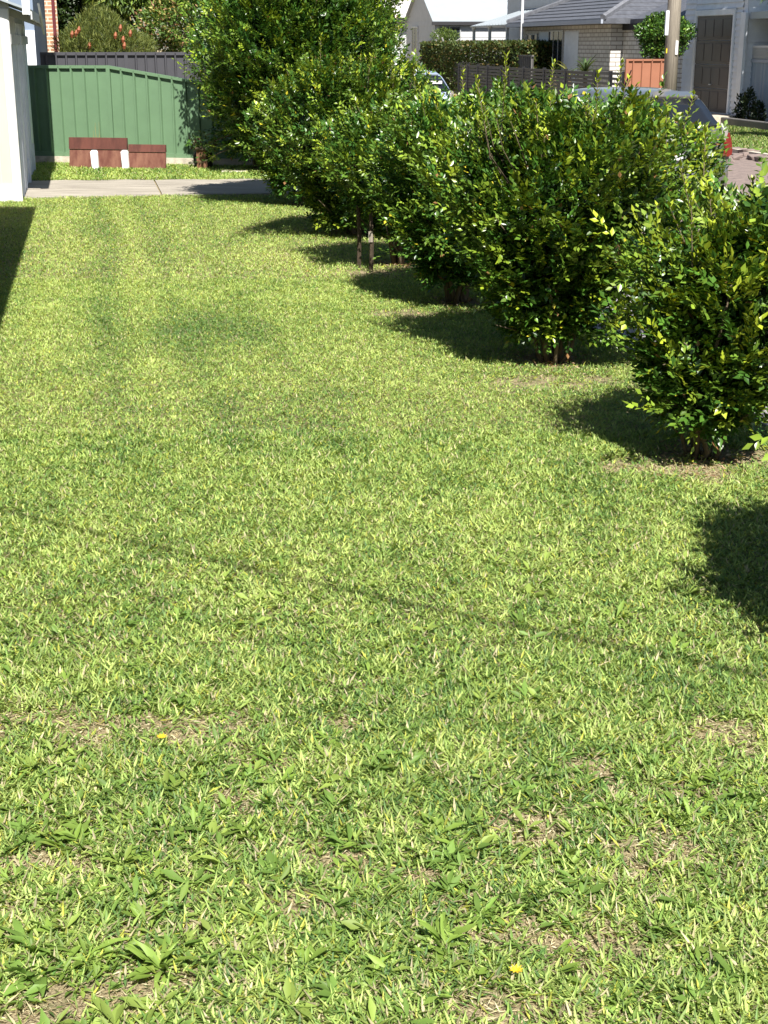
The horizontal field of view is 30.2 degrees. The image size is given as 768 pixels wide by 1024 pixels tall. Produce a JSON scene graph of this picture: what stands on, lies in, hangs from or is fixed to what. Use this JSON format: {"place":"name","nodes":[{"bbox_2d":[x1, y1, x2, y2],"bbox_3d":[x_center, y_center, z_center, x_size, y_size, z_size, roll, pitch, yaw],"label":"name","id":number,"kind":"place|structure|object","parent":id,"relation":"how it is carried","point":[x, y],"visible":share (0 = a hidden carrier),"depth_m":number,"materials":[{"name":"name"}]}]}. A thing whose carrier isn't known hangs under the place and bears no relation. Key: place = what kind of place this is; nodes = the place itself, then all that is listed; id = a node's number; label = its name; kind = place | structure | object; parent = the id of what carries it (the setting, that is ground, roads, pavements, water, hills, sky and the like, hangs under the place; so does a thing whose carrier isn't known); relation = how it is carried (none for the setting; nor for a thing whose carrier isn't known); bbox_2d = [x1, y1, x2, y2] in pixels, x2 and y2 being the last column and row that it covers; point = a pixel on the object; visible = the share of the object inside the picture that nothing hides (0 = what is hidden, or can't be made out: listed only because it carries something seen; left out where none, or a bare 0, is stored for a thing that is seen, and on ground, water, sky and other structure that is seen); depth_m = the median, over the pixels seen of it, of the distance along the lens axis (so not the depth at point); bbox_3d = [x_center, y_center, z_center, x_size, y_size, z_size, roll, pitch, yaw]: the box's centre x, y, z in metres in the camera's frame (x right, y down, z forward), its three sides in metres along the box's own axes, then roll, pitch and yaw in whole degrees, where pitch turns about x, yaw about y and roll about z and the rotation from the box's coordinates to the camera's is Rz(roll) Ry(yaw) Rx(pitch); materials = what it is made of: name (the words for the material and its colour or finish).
{"place":"outdoors","nodes":[
{"label":"outdoors","id":0,"kind":"place"},
{"bbox_2d":[8,0,47,64],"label":"neighbour shed","id":1,"kind":"structure","parent":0,"point":[36,45],"depth_m":26.61,"materials":[{"name":"white"}]},
{"bbox_2d":[62,1,188,49],"label":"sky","id":2,"kind":"structure","parent":0,"point":[78,1],"materials":[{"name":"white"}]},
{"bbox_2d":[24,179,297,198],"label":"driveway","id":3,"kind":"structure","parent":0,"point":[74,188],"depth_m":21.22,"materials":[{"name":"concrete"}]},
{"bbox_2d":[0,50,767,1023],"bbox_3d":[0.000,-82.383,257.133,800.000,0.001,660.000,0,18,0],"label":"ground","id":4,"kind":"structure","parent":0,"point":[140,984],"depth_m":5.40,"materials":[{"name":"green plant"}]},
{"bbox_2d":[0,822,25,845],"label":"weed rosette","id":5,"kind":"object","parent":4,"relation":"on","point":[8,830],"visible":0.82,"depth_m":3.86,"materials":[{"name":"green plant"}]},
{"bbox_2d":[0,0,44,202],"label":"garden shed","id":6,"kind":"structure","parent":4,"relation":"on","point":[17,160],"depth_m":19.32,"materials":[{"name":"beige paint"}]},
{"bbox_2d":[0,918,53,965],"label":"weed rosette","id":7,"kind":"object","parent":4,"relation":"on","point":[17,935],"visible":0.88,"depth_m":3.38,"materials":[{"name":"green plant"}]},
{"bbox_2d":[22,764,56,783],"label":"weed rosette","id":8,"kind":"object","parent":4,"relation":"on","point":[39,767],"visible":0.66,"depth_m":4.17,"materials":[{"name":"green plant"}]},
{"bbox_2d":[0,957,80,996],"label":"weed rosette","id":9,"kind":"object","parent":4,"relation":"on","point":[12,988],"visible":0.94,"depth_m":3.25,"materials":[{"name":"green plant"}]},
{"bbox_2d":[44,0,59,51],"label":"brick house","id":10,"kind":"structure","parent":4,"relation":"on","point":[51,17],"depth_m":37.90,"materials":[{"name":"orange"}]},
{"bbox_2d":[46,877,106,917],"bbox_3d":[-0.771,0.974,3.579,0.166,0.057,0.123,-6,19,-19],"label":"weed rosette","id":11,"kind":"object","parent":4,"relation":"on","point":[69,895],"visible":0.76,"depth_m":3.57,"materials":[{"name":"green plant"}]},
{"bbox_2d":[50,932,130,981],"bbox_3d":[-0.706,1.035,3.328,0.167,0.072,0.165,7,19,20],"label":"weed rosette","id":12,"kind":"object","parent":4,"relation":"on","point":[92,951],"visible":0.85,"depth_m":3.34,"materials":[{"name":"green plant"}]},
{"bbox_2d":[90,150,98,169],"bbox_3d":[-4.948,-6.016,24.324,0.130,0.335,0.070,3,18,10],"label":"white post","id":13,"kind":"object","parent":4,"relation":"on","point":[94,158],"visible":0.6,"depth_m":24.29,"materials":[{"name":"white plastic"}]},
{"bbox_2d":[57,0,136,51],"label":"dark tree","id":14,"kind":"object","parent":4,"relation":"on","point":[70,7],"visible":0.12,"depth_m":38.55,"materials":[{"name":"green plant"}]},
{"bbox_2d":[69,137,127,168],"bbox_3d":[-4.915,-6.167,24.471,1.050,0.530,0.100,3,18,10],"label":"bench","id":15,"kind":"object","parent":4,"relation":"on","point":[81,148],"visible":0.82,"depth_m":24.45,"materials":[{"name":"brown wood"}]},
{"bbox_2d":[84,820,119,838],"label":"weed rosette","id":16,"kind":"object","parent":4,"relation":"on","point":[97,832],"visible":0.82,"depth_m":3.88,"materials":[{"name":"green plant"}]},
{"bbox_2d":[50,1,158,51],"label":"bottlebrush shrub","id":17,"kind":"object","parent":4,"relation":"on","point":[83,36],"visible":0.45,"depth_m":34.56,"materials":[{"name":"green plant"}]},
{"bbox_2d":[91,842,148,872],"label":"weed rosette","id":18,"kind":"object","parent":4,"relation":"on","point":[106,854],"visible":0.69,"depth_m":3.73,"materials":[{"name":"green plant"}]},
{"bbox_2d":[40,52,210,80],"bbox_3d":[-6.125,-8.461,29.257,7.000,1.900,0.087,-4,19,-11],"label":"charcoal fence","id":19,"kind":"object","parent":4,"relation":"on","point":[163,63],"visible":0.22,"depth_m":29.18,"materials":[{"name":"metal"}]},
{"bbox_2d":[121,150,129,168],"bbox_3d":[-4.428,-6.016,24.324,0.130,0.335,0.070,3,18,10],"label":"white post","id":20,"kind":"object","parent":4,"relation":"on","point":[125,158],"visible":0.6,"depth_m":24.29,"materials":[{"name":"white plastic"}]},
{"bbox_2d":[82,0,186,37],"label":"mango tree","id":21,"kind":"object","parent":4,"relation":"on","point":[125,8],"visible":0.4,"depth_m":37.14,"materials":[{"name":"green plant"}]},
{"bbox_2d":[132,684,161,702],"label":"weed rosette","id":22,"kind":"object","parent":4,"relation":"on","point":[147,697],"visible":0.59,"depth_m":4.64,"materials":[{"name":"green plant"}]},
{"bbox_2d":[128,144,166,168],"bbox_3d":[-4.049,-6.065,24.331,0.665,0.425,0.100,3,18,10],"label":"rusty plate","id":23,"kind":"object","parent":4,"relation":"on","point":[146,156],"visible":0.82,"depth_m":24.31,"materials":[{"name":"orange metal"}]},
{"bbox_2d":[131,691,167,715],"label":"weed rosette","id":24,"kind":"object","parent":4,"relation":"on","point":[145,695],"visible":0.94,"depth_m":4.60,"materials":[{"name":"green plant"}]},
{"bbox_2d":[31,161,269,180],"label":"verge grass","id":25,"kind":"structure","parent":4,"relation":"on","point":[56,170],"depth_m":23.43,"materials":[{"name":"green plant"}]},
{"bbox_2d":[119,936,198,989],"bbox_3d":[-0.533,1.042,3.296,0.169,0.094,0.202,-12,22,-32],"label":"weed rosette","id":26,"kind":"object","parent":4,"relation":"on","point":[141,951],"visible":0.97,"depth_m":3.30,"materials":[{"name":"green plant"}]},
{"bbox_2d":[129,0,206,51],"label":"pink tipped shrub","id":27,"kind":"object","parent":4,"relation":"on","point":[168,35],"visible":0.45,"depth_m":35.99,"materials":[{"name":"green plant"}]},
{"bbox_2d":[194,148,208,167],"bbox_3d":[-3.124,-6.054,24.385,0.230,0.370,0.130,3,18,10],"label":"brown post","id":28,"kind":"object","parent":4,"relation":"on","point":[201,151],"visible":0.69,"depth_m":24.35,"materials":[{"name":"beige wood"}]},
{"bbox_2d":[184,133,221,166],"bbox_3d":[-3.103,-6.220,24.494,0.673,0.617,0.558,0,18,0],"label":"shrub","id":29,"kind":"object","parent":4,"relation":"on","point":[210,163],"visible":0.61,"depth_m":24.45,"materials":[{"name":"black"}]},
{"bbox_2d":[190,749,225,768],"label":"weed rosette","id":30,"kind":"object","parent":4,"relation":"on","point":[215,760],"visible":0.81,"depth_m":4.24,"materials":[{"name":"green plant"}]},
{"bbox_2d":[176,0,263,169],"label":"hedge shrub","id":31,"kind":"object","parent":4,"relation":"on","point":[190,5],"depth_m":23.44,"materials":[{"name":"green plant"}]},
{"bbox_2d":[28,65,451,166],"bbox_3d":[-3.054,-6.901,24.911,8.646,1.750,0.160,3,18,10],"label":"green fence","id":32,"kind":"object","parent":4,"relation":"on","point":[131,105],"visible":0.33,"depth_m":25.17,"materials":[{"name":"metal"}]},
{"bbox_2d":[222,814,268,844],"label":"weed rosette","id":33,"kind":"object","parent":4,"relation":"on","point":[239,828],"visible":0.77,"depth_m":3.85,"materials":[{"name":"green plant"}]},
{"bbox_2d":[232,761,259,791],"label":"weed rosette","id":34,"kind":"object","parent":4,"relation":"on","point":[250,770],"visible":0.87,"depth_m":4.16,"materials":[{"name":"green plant"}]},
{"bbox_2d":[172,0,412,204],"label":"hedge shrub","id":35,"kind":"object","parent":4,"relation":"on","point":[255,41],"visible":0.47,"depth_m":17.83,"materials":[{"name":"green plant"}]},
{"bbox_2d":[301,766,326,792],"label":"weed rosette","id":36,"kind":"object","parent":4,"relation":"on","point":[313,775],"visible":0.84,"depth_m":4.12,"materials":[{"name":"green plant"}]},
{"bbox_2d":[233,31,445,234],"bbox_3d":[-0.470,-4.084,15.532,1.991,2.220,2.829,10,21,28],"label":"hedge shrub","id":37,"kind":"object","parent":4,"relation":"on","point":[312,83],"visible":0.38,"depth_m":15.28,"materials":[{"name":"green plant"}]},
{"bbox_2d":[356,205,360,267],"bbox_3d":[-0.241,-2.608,13.617,0.050,0.651,0.043,0,18,0],"label":"garden stake","id":38,"kind":"object","parent":4,"relation":"on","point":[358,239],"visible":0.78,"depth_m":13.60,"materials":[{"name":"brown wood"}]},
{"bbox_2d":[348,666,373,679],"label":"weed rosette","id":39,"kind":"object","parent":4,"relation":"on","point":[359,672],"visible":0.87,"depth_m":4.83,"materials":[{"name":"green plant"}]},
{"bbox_2d":[339,946,393,989],"bbox_3d":[-0.013,1.059,3.260,0.158,0.067,0.120,-11,21,-31],"label":"weed rosette","id":40,"kind":"object","parent":4,"relation":"on","point":[367,972],"visible":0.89,"depth_m":3.28,"materials":[{"name":"green plant"}]},
{"bbox_2d":[369,213,373,271],"bbox_3d":[-0.121,-2.521,13.430,0.050,0.601,0.051,0,18,0],"label":"garden stake","id":41,"kind":"object","parent":4,"relation":"on","point":[371,241],"visible":0.76,"depth_m":13.41,"materials":[{"name":"brown wood"}]},
{"bbox_2d":[284,77,468,265],"bbox_3d":[0.299,-3.227,13.574,2.367,1.810,1.807,-6,19,-16],"label":"hedge shrub","id":42,"kind":"object","parent":4,"relation":"on","point":[351,138],"visible":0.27,"depth_m":13.19,"materials":[{"name":"green plant"}]},
{"bbox_2d":[366,874,397,890],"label":"weed rosette","id":43,"kind":"object","parent":4,"relation":"on","point":[387,877],"visible":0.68,"depth_m":3.63,"materials":[{"name":"green plant"}]},
{"bbox_2d":[0,459,765,1023],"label":"dry thatch","id":44,"kind":"object","parent":4,"relation":"on","point":[686,851],"visible":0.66,"depth_m":3.83,"materials":[{"name":"beige plant"}]},
{"bbox_2d":[0,545,767,1023],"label":"lawn weeds","id":45,"kind":"object","parent":4,"relation":"on","point":[116,1013],"visible":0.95,"depth_m":3.77,"materials":[{"name":"green plant"}]},
{"bbox_2d":[400,724,423,739],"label":"weed rosette","id":46,"kind":"object","parent":4,"relation":"on","point":[407,731],"visible":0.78,"depth_m":4.43,"materials":[{"name":"green plant"}]},
{"bbox_2d":[414,838,472,874],"bbox_3d":[0.170,0.907,3.727,0.169,0.074,0.112,-14,23,-37],"label":"weed rosette","id":47,"kind":"object","parent":4,"relation":"on","point":[451,848],"visible":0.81,"depth_m":3.74,"materials":[{"name":"green plant"}]},
{"bbox_2d":[429,27,460,79],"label":"street tree","id":48,"kind":"object","parent":4,"relation":"on","point":[446,32],"visible":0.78,"depth_m":65.69,"materials":[{"name":"green plant"}]},
{"bbox_2d":[408,912,483,973],"bbox_3d":[0.139,1.009,3.381,0.191,0.105,0.209,0,18,0],"label":"weed rosette","id":49,"kind":"object","parent":4,"relation":"on","point":[441,927],"visible":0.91,"depth_m":3.38,"materials":[{"name":"green plant"}]},
{"bbox_2d":[357,59,581,305],"bbox_3d":[0.698,-2.690,11.689,1.860,1.973,2.319,0,18,0],"label":"hedge shrub","id":50,"kind":"object","parent":4,"relation":"on","point":[436,262],"visible":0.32,"depth_m":11.35,"materials":[{"name":"green plant"}]},
{"bbox_2d":[454,62,495,93],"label":"grey fence","id":51,"kind":"object","parent":4,"relation":"on","point":[455,69],"visible":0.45,"depth_m":60.57,"materials":[{"name":"grey wood"}]},
{"bbox_2d":[461,891,505,932],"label":"weed rosette","id":52,"kind":"object","parent":4,"relation":"on","point":[477,903],"visible":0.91,"depth_m":3.51,"materials":[{"name":"green plant"}]},
{"bbox_2d":[418,38,552,93],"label":"clipped hedge","id":53,"kind":"object","parent":4,"relation":"on","point":[458,51],"visible":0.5,"depth_m":58.46,"materials":[{"name":"green plant"}]},
{"bbox_2d":[260,199,766,488],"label":"fallen leaves","id":54,"kind":"object","parent":4,"relation":"on","point":[679,440],"visible":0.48,"depth_m":9.22,"materials":[{"name":"brown plant"}]},
{"bbox_2d":[510,964,522,972],"bbox_3d":[0.302,1.045,3.248,0.035,0.006,0.035,0,18,0],"label":"lawn flower","id":55,"kind":"object","parent":4,"relation":"on","point":[514,969],"visible":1,"depth_m":3.25,"materials":[{"name":"yellow plant"}]},
{"bbox_2d":[499,54,533,87],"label":"grey fence","id":56,"kind":"object","parent":4,"relation":"on","point":[526,61],"visible":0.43,"depth_m":52.58,"materials":[{"name":"grey metal"}]},
{"bbox_2d":[499,774,537,799],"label":"weed rosette","id":57,"kind":"object","parent":4,"relation":"on","point":[517,789],"visible":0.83,"depth_m":4.09,"materials":[{"name":"green plant"}]},
{"bbox_2d":[519,884,557,920],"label":"weed rosette","id":58,"kind":"object","parent":4,"relation":"on","point":[542,896],"visible":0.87,"depth_m":3.56,"materials":[{"name":"green plant"}]},
{"bbox_2d":[457,63,624,99],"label":"slat fence","id":59,"kind":"object","parent":4,"relation":"on","point":[485,73],"visible":0.52,"depth_m":47.15,"materials":[{"name":"grey wood"}]},
{"bbox_2d":[542,711,561,725],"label":"weed rosette","id":60,"kind":"object","parent":4,"relation":"on","point":[555,715],"visible":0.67,"depth_m":4.50,"materials":[{"name":"green plant"}]},
{"bbox_2d":[541,57,563,87],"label":"strappy plant","id":61,"kind":"object","parent":4,"relation":"on","point":[555,66],"visible":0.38,"depth_m":48.95,"materials":[{"name":"green plant"}]},
{"bbox_2d":[394,51,733,365],"bbox_3d":[1.110,-2.022,9.524,2.165,2.049,2.050,10,21,28],"label":"hedge shrub","id":62,"kind":"object","parent":4,"relation":"on","point":[542,181],"visible":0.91,"depth_m":9.05,"materials":[{"name":"green plant"}]},
{"bbox_2d":[546,841,586,876],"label":"weed rosette","id":63,"kind":"object","parent":4,"relation":"on","point":[575,857],"visible":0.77,"depth_m":3.72,"materials":[{"name":"green plant"}]},
{"bbox_2d":[556,61,580,88],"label":"strappy plant","id":64,"kind":"object","parent":4,"relation":"on","point":[563,67],"visible":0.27,"depth_m":47.66,"materials":[{"name":"green plant"}]},
{"bbox_2d":[567,55,597,86],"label":"strappy plant","id":65,"kind":"object","parent":4,"relation":"on","point":[586,65],"visible":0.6,"depth_m":46.03,"materials":[{"name":"green plant"}]},
{"bbox_2d":[562,762,611,789],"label":"weed rosette","id":66,"kind":"object","parent":4,"relation":"on","point":[576,770],"visible":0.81,"depth_m":4.14,"materials":[{"name":"green plant"}]},
{"bbox_2d":[506,0,686,91],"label":"brick cottage","id":67,"kind":"structure","parent":4,"relation":"on","point":[602,31],"depth_m":49.27,"materials":[{"name":"grey brick"}]},
{"bbox_2d":[527,34,537,39],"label":"window","id":68,"kind":"structure","parent":67,"relation":"in","point":[533,36],"depth_m":55.73,"materials":[{"name":"grey glass"}]},
{"bbox_2d":[548,30,563,73],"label":"window","id":69,"kind":"structure","parent":67,"relation":"in","point":[557,36],"depth_m":52.85,"materials":[{"name":"black glass"}]},
{"bbox_2d":[605,977,643,1018],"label":"weed rosette","id":70,"kind":"object","parent":4,"relation":"on","point":[622,997],"visible":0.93,"depth_m":3.19,"materials":[{"name":"green plant"}]},
{"bbox_2d":[622,694,659,720],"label":"weed rosette","id":71,"kind":"object","parent":4,"relation":"on","point":[646,701],"visible":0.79,"depth_m":4.58,"materials":[{"name":"green plant"}]},
{"bbox_2d":[624,59,663,87],"bbox_3d":[7.310,-11.618,39.228,1.450,1.670,0.087,-4,19,-11],"label":"terracotta fence","id":72,"kind":"object","parent":4,"relation":"on","point":[647,72],"visible":0.35,"depth_m":39.05,"materials":[{"name":"metal"}]},
{"bbox_2d":[629,900,689,945],"bbox_3d":[0.670,1.007,3.449,0.147,0.060,0.146,0,18,0],"label":"weed rosette","id":73,"kind":"object","parent":4,"relation":"on","point":[659,930],"visible":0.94,"depth_m":3.44,"materials":[{"name":"green plant"}]},
{"bbox_2d":[632,11,697,58],"bbox_3d":[7.747,-12.431,39.640,1.862,2.964,1.518,0,18,0],"label":"round tree","id":74,"kind":"object","parent":4,"relation":"on","point":[649,33],"visible":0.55,"depth_m":39.03,"materials":[{"name":"green plant"}]},
{"bbox_2d":[663,0,680,89],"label":"utility pole","id":75,"kind":"object","parent":4,"relation":"on","point":[672,22],"visible":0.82,"depth_m":32.47,"materials":[{"name":"beige wood"}]},
{"bbox_2d":[589,123,767,460],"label":"hedge shrub","id":76,"kind":"object","parent":4,"relation":"on","point":[702,351],"visible":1,"depth_m":7.02,"materials":[{"name":"green plant"}]},
{"bbox_2d":[659,797,714,831],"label":"weed rosette","id":77,"kind":"object","parent":4,"relation":"on","point":[688,809],"visible":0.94,"depth_m":3.95,"materials":[{"name":"green plant"}]},
{"bbox_2d":[667,893,714,919],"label":"weed rosette","id":78,"kind":"object","parent":4,"relation":"on","point":[688,903],"visible":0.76,"depth_m":3.51,"materials":[{"name":"green plant"}]},
{"bbox_2d":[702,701,731,721],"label":"weed rosette","id":79,"kind":"object","parent":4,"relation":"on","point":[717,711],"visible":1,"depth_m":4.54,"materials":[{"name":"green plant"}]},
{"bbox_2d":[681,0,767,122],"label":"white garage","id":80,"kind":"structure","parent":4,"relation":"on","point":[716,66],"depth_m":38.59,"materials":[{"name":"silver metal"}]},
{"bbox_2d":[693,16,732,112],"bbox_3d":[9.054,-12.360,39.259,0.090,2.500,2.370,-4,19,-11],"label":"door","id":81,"kind":"structure","parent":80,"relation":"in","point":[713,27],"depth_m":39.16,"materials":[{"name":"brown metal"}]},
{"bbox_2d":[747,46,767,121],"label":"corrugated panel","id":82,"kind":"object","parent":80,"relation":"attached to","point":[759,77],"visible":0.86,"depth_m":37.04,"materials":[{"name":"grey"}]},
{"bbox_2d":[697,953,756,991],"bbox_3d":[0.789,1.060,3.260,0.129,0.074,0.108,0,18,0],"label":"weed rosette","id":83,"kind":"object","parent":4,"relation":"on","point":[721,960],"visible":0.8,"depth_m":3.27,"materials":[{"name":"green plant"}]},
{"bbox_2d":[731,89,748,118],"bbox_3d":[9.383,-10.594,37.418,0.427,1.010,0.478,13,22,35],"label":"garden plant","id":84,"kind":"object","parent":4,"relation":"on","point":[738,112],"visible":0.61,"depth_m":37.35,"materials":[{"name":"green plant"}]},
{"bbox_2d":[718,785,766,808],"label":"weed rosette","id":85,"kind":"object","parent":4,"relation":"on","point":[732,795],"visible":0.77,"depth_m":4.03,"materials":[{"name":"green plant"}]},
{"bbox_2d":[720,117,767,129],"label":"garden edging","id":86,"kind":"object","parent":4,"relation":"on","point":[744,123],"visible":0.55,"depth_m":36.29,"materials":[{"name":"grey concrete"}]},
{"bbox_2d":[741,86,756,119],"bbox_3d":[9.463,-10.521,36.929,0.441,1.060,0.497,-12,22,-33],"label":"garden plant","id":87,"kind":"object","parent":4,"relation":"on","point":[747,96],"visible":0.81,"depth_m":36.83,"materials":[{"name":"green plant"}]},
{"bbox_2d":[732,149,767,154],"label":"kerb","id":88,"kind":"structure","parent":4,"relation":"on","point":[750,152],"depth_m":27.26,"materials":[{"name":"concrete"}]},
{"bbox_2d":[742,426,767,460],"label":"hedge shrub","id":89,"kind":"object","parent":4,"relation":"on","point":[758,436],"visible":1,"depth_m":4.75,"materials":[{"name":"green plant"}]},
{"bbox_2d":[750,98,766,120],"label":"garden plant","id":90,"kind":"object","parent":4,"relation":"on","point":[755,113],"visible":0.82,"depth_m":36.34,"materials":[{"name":"green plant"}]},
{"bbox_2d":[364,0,410,67],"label":"gabled house","id":91,"kind":"structure","parent":0,"point":[405,6],"depth_m":76.67,"materials":[{"name":"grey"}]},
{"bbox_2d":[404,0,507,63],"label":"white house","id":92,"kind":"structure","parent":0,"point":[428,16],"depth_m":68.21,"materials":[{"name":"metal"}]},
{"bbox_2d":[411,26,417,55],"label":"window","id":93,"kind":"structure","parent":92,"relation":"in","point":[414,33],"depth_m":71.40,"materials":[{"name":"white paint"}]},
{"bbox_2d":[438,25,460,62],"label":"window","id":94,"kind":"structure","parent":92,"relation":"in","point":[458,28],"depth_m":67.45,"materials":[{"name":"silver"}]},
{"bbox_2d":[470,0,558,57],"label":"veranda house","id":95,"kind":"structure","parent":0,"point":[513,10],"depth_m":62.03,"materials":[{"name":"metal"}]},
{"bbox_2d":[642,156,767,233],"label":"road","id":96,"kind":"structure","parent":0,"point":[743,168],"depth_m":23.70,"materials":[{"name":"grey asphalt"}]},
{"bbox_2d":[401,70,453,97],"bbox_3d":[0.356,-9.421,32.407,1.736,1.745,4.327,-4,19,-11],"label":"parked car","id":97,"kind":"object","parent":96,"relation":"on","point":[440,82],"visible":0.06,"depth_m":30.64,"materials":[{"name":"white paint"}]},
{"bbox_2d":[555,70,731,201],"bbox_3d":[3.052,-5.082,19.211,1.736,1.745,4.327,-4,19,-11],"label":"parked car","id":98,"kind":"object","parent":96,"relation":"on","point":[702,114],"visible":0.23,"depth_m":17.48,"materials":[{"name":"silver metal"}]},
{"bbox_2d":[725,147,767,161],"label":"kerb rubble","id":99,"kind":"object","parent":96,"relation":"on","point":[742,152],"visible":0.53,"depth_m":26.58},
{"bbox_2d":[720,124,767,152],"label":"verge grass","id":100,"kind":"structure","parent":0,"point":[745,137],"depth_m":32.22,"materials":[{"name":"green plant"}]},
{"bbox_2d":[750,11,767,18],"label":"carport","id":101,"kind":"object","parent":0,"point":[760,15],"visible":1,"depth_m":36.46,"materials":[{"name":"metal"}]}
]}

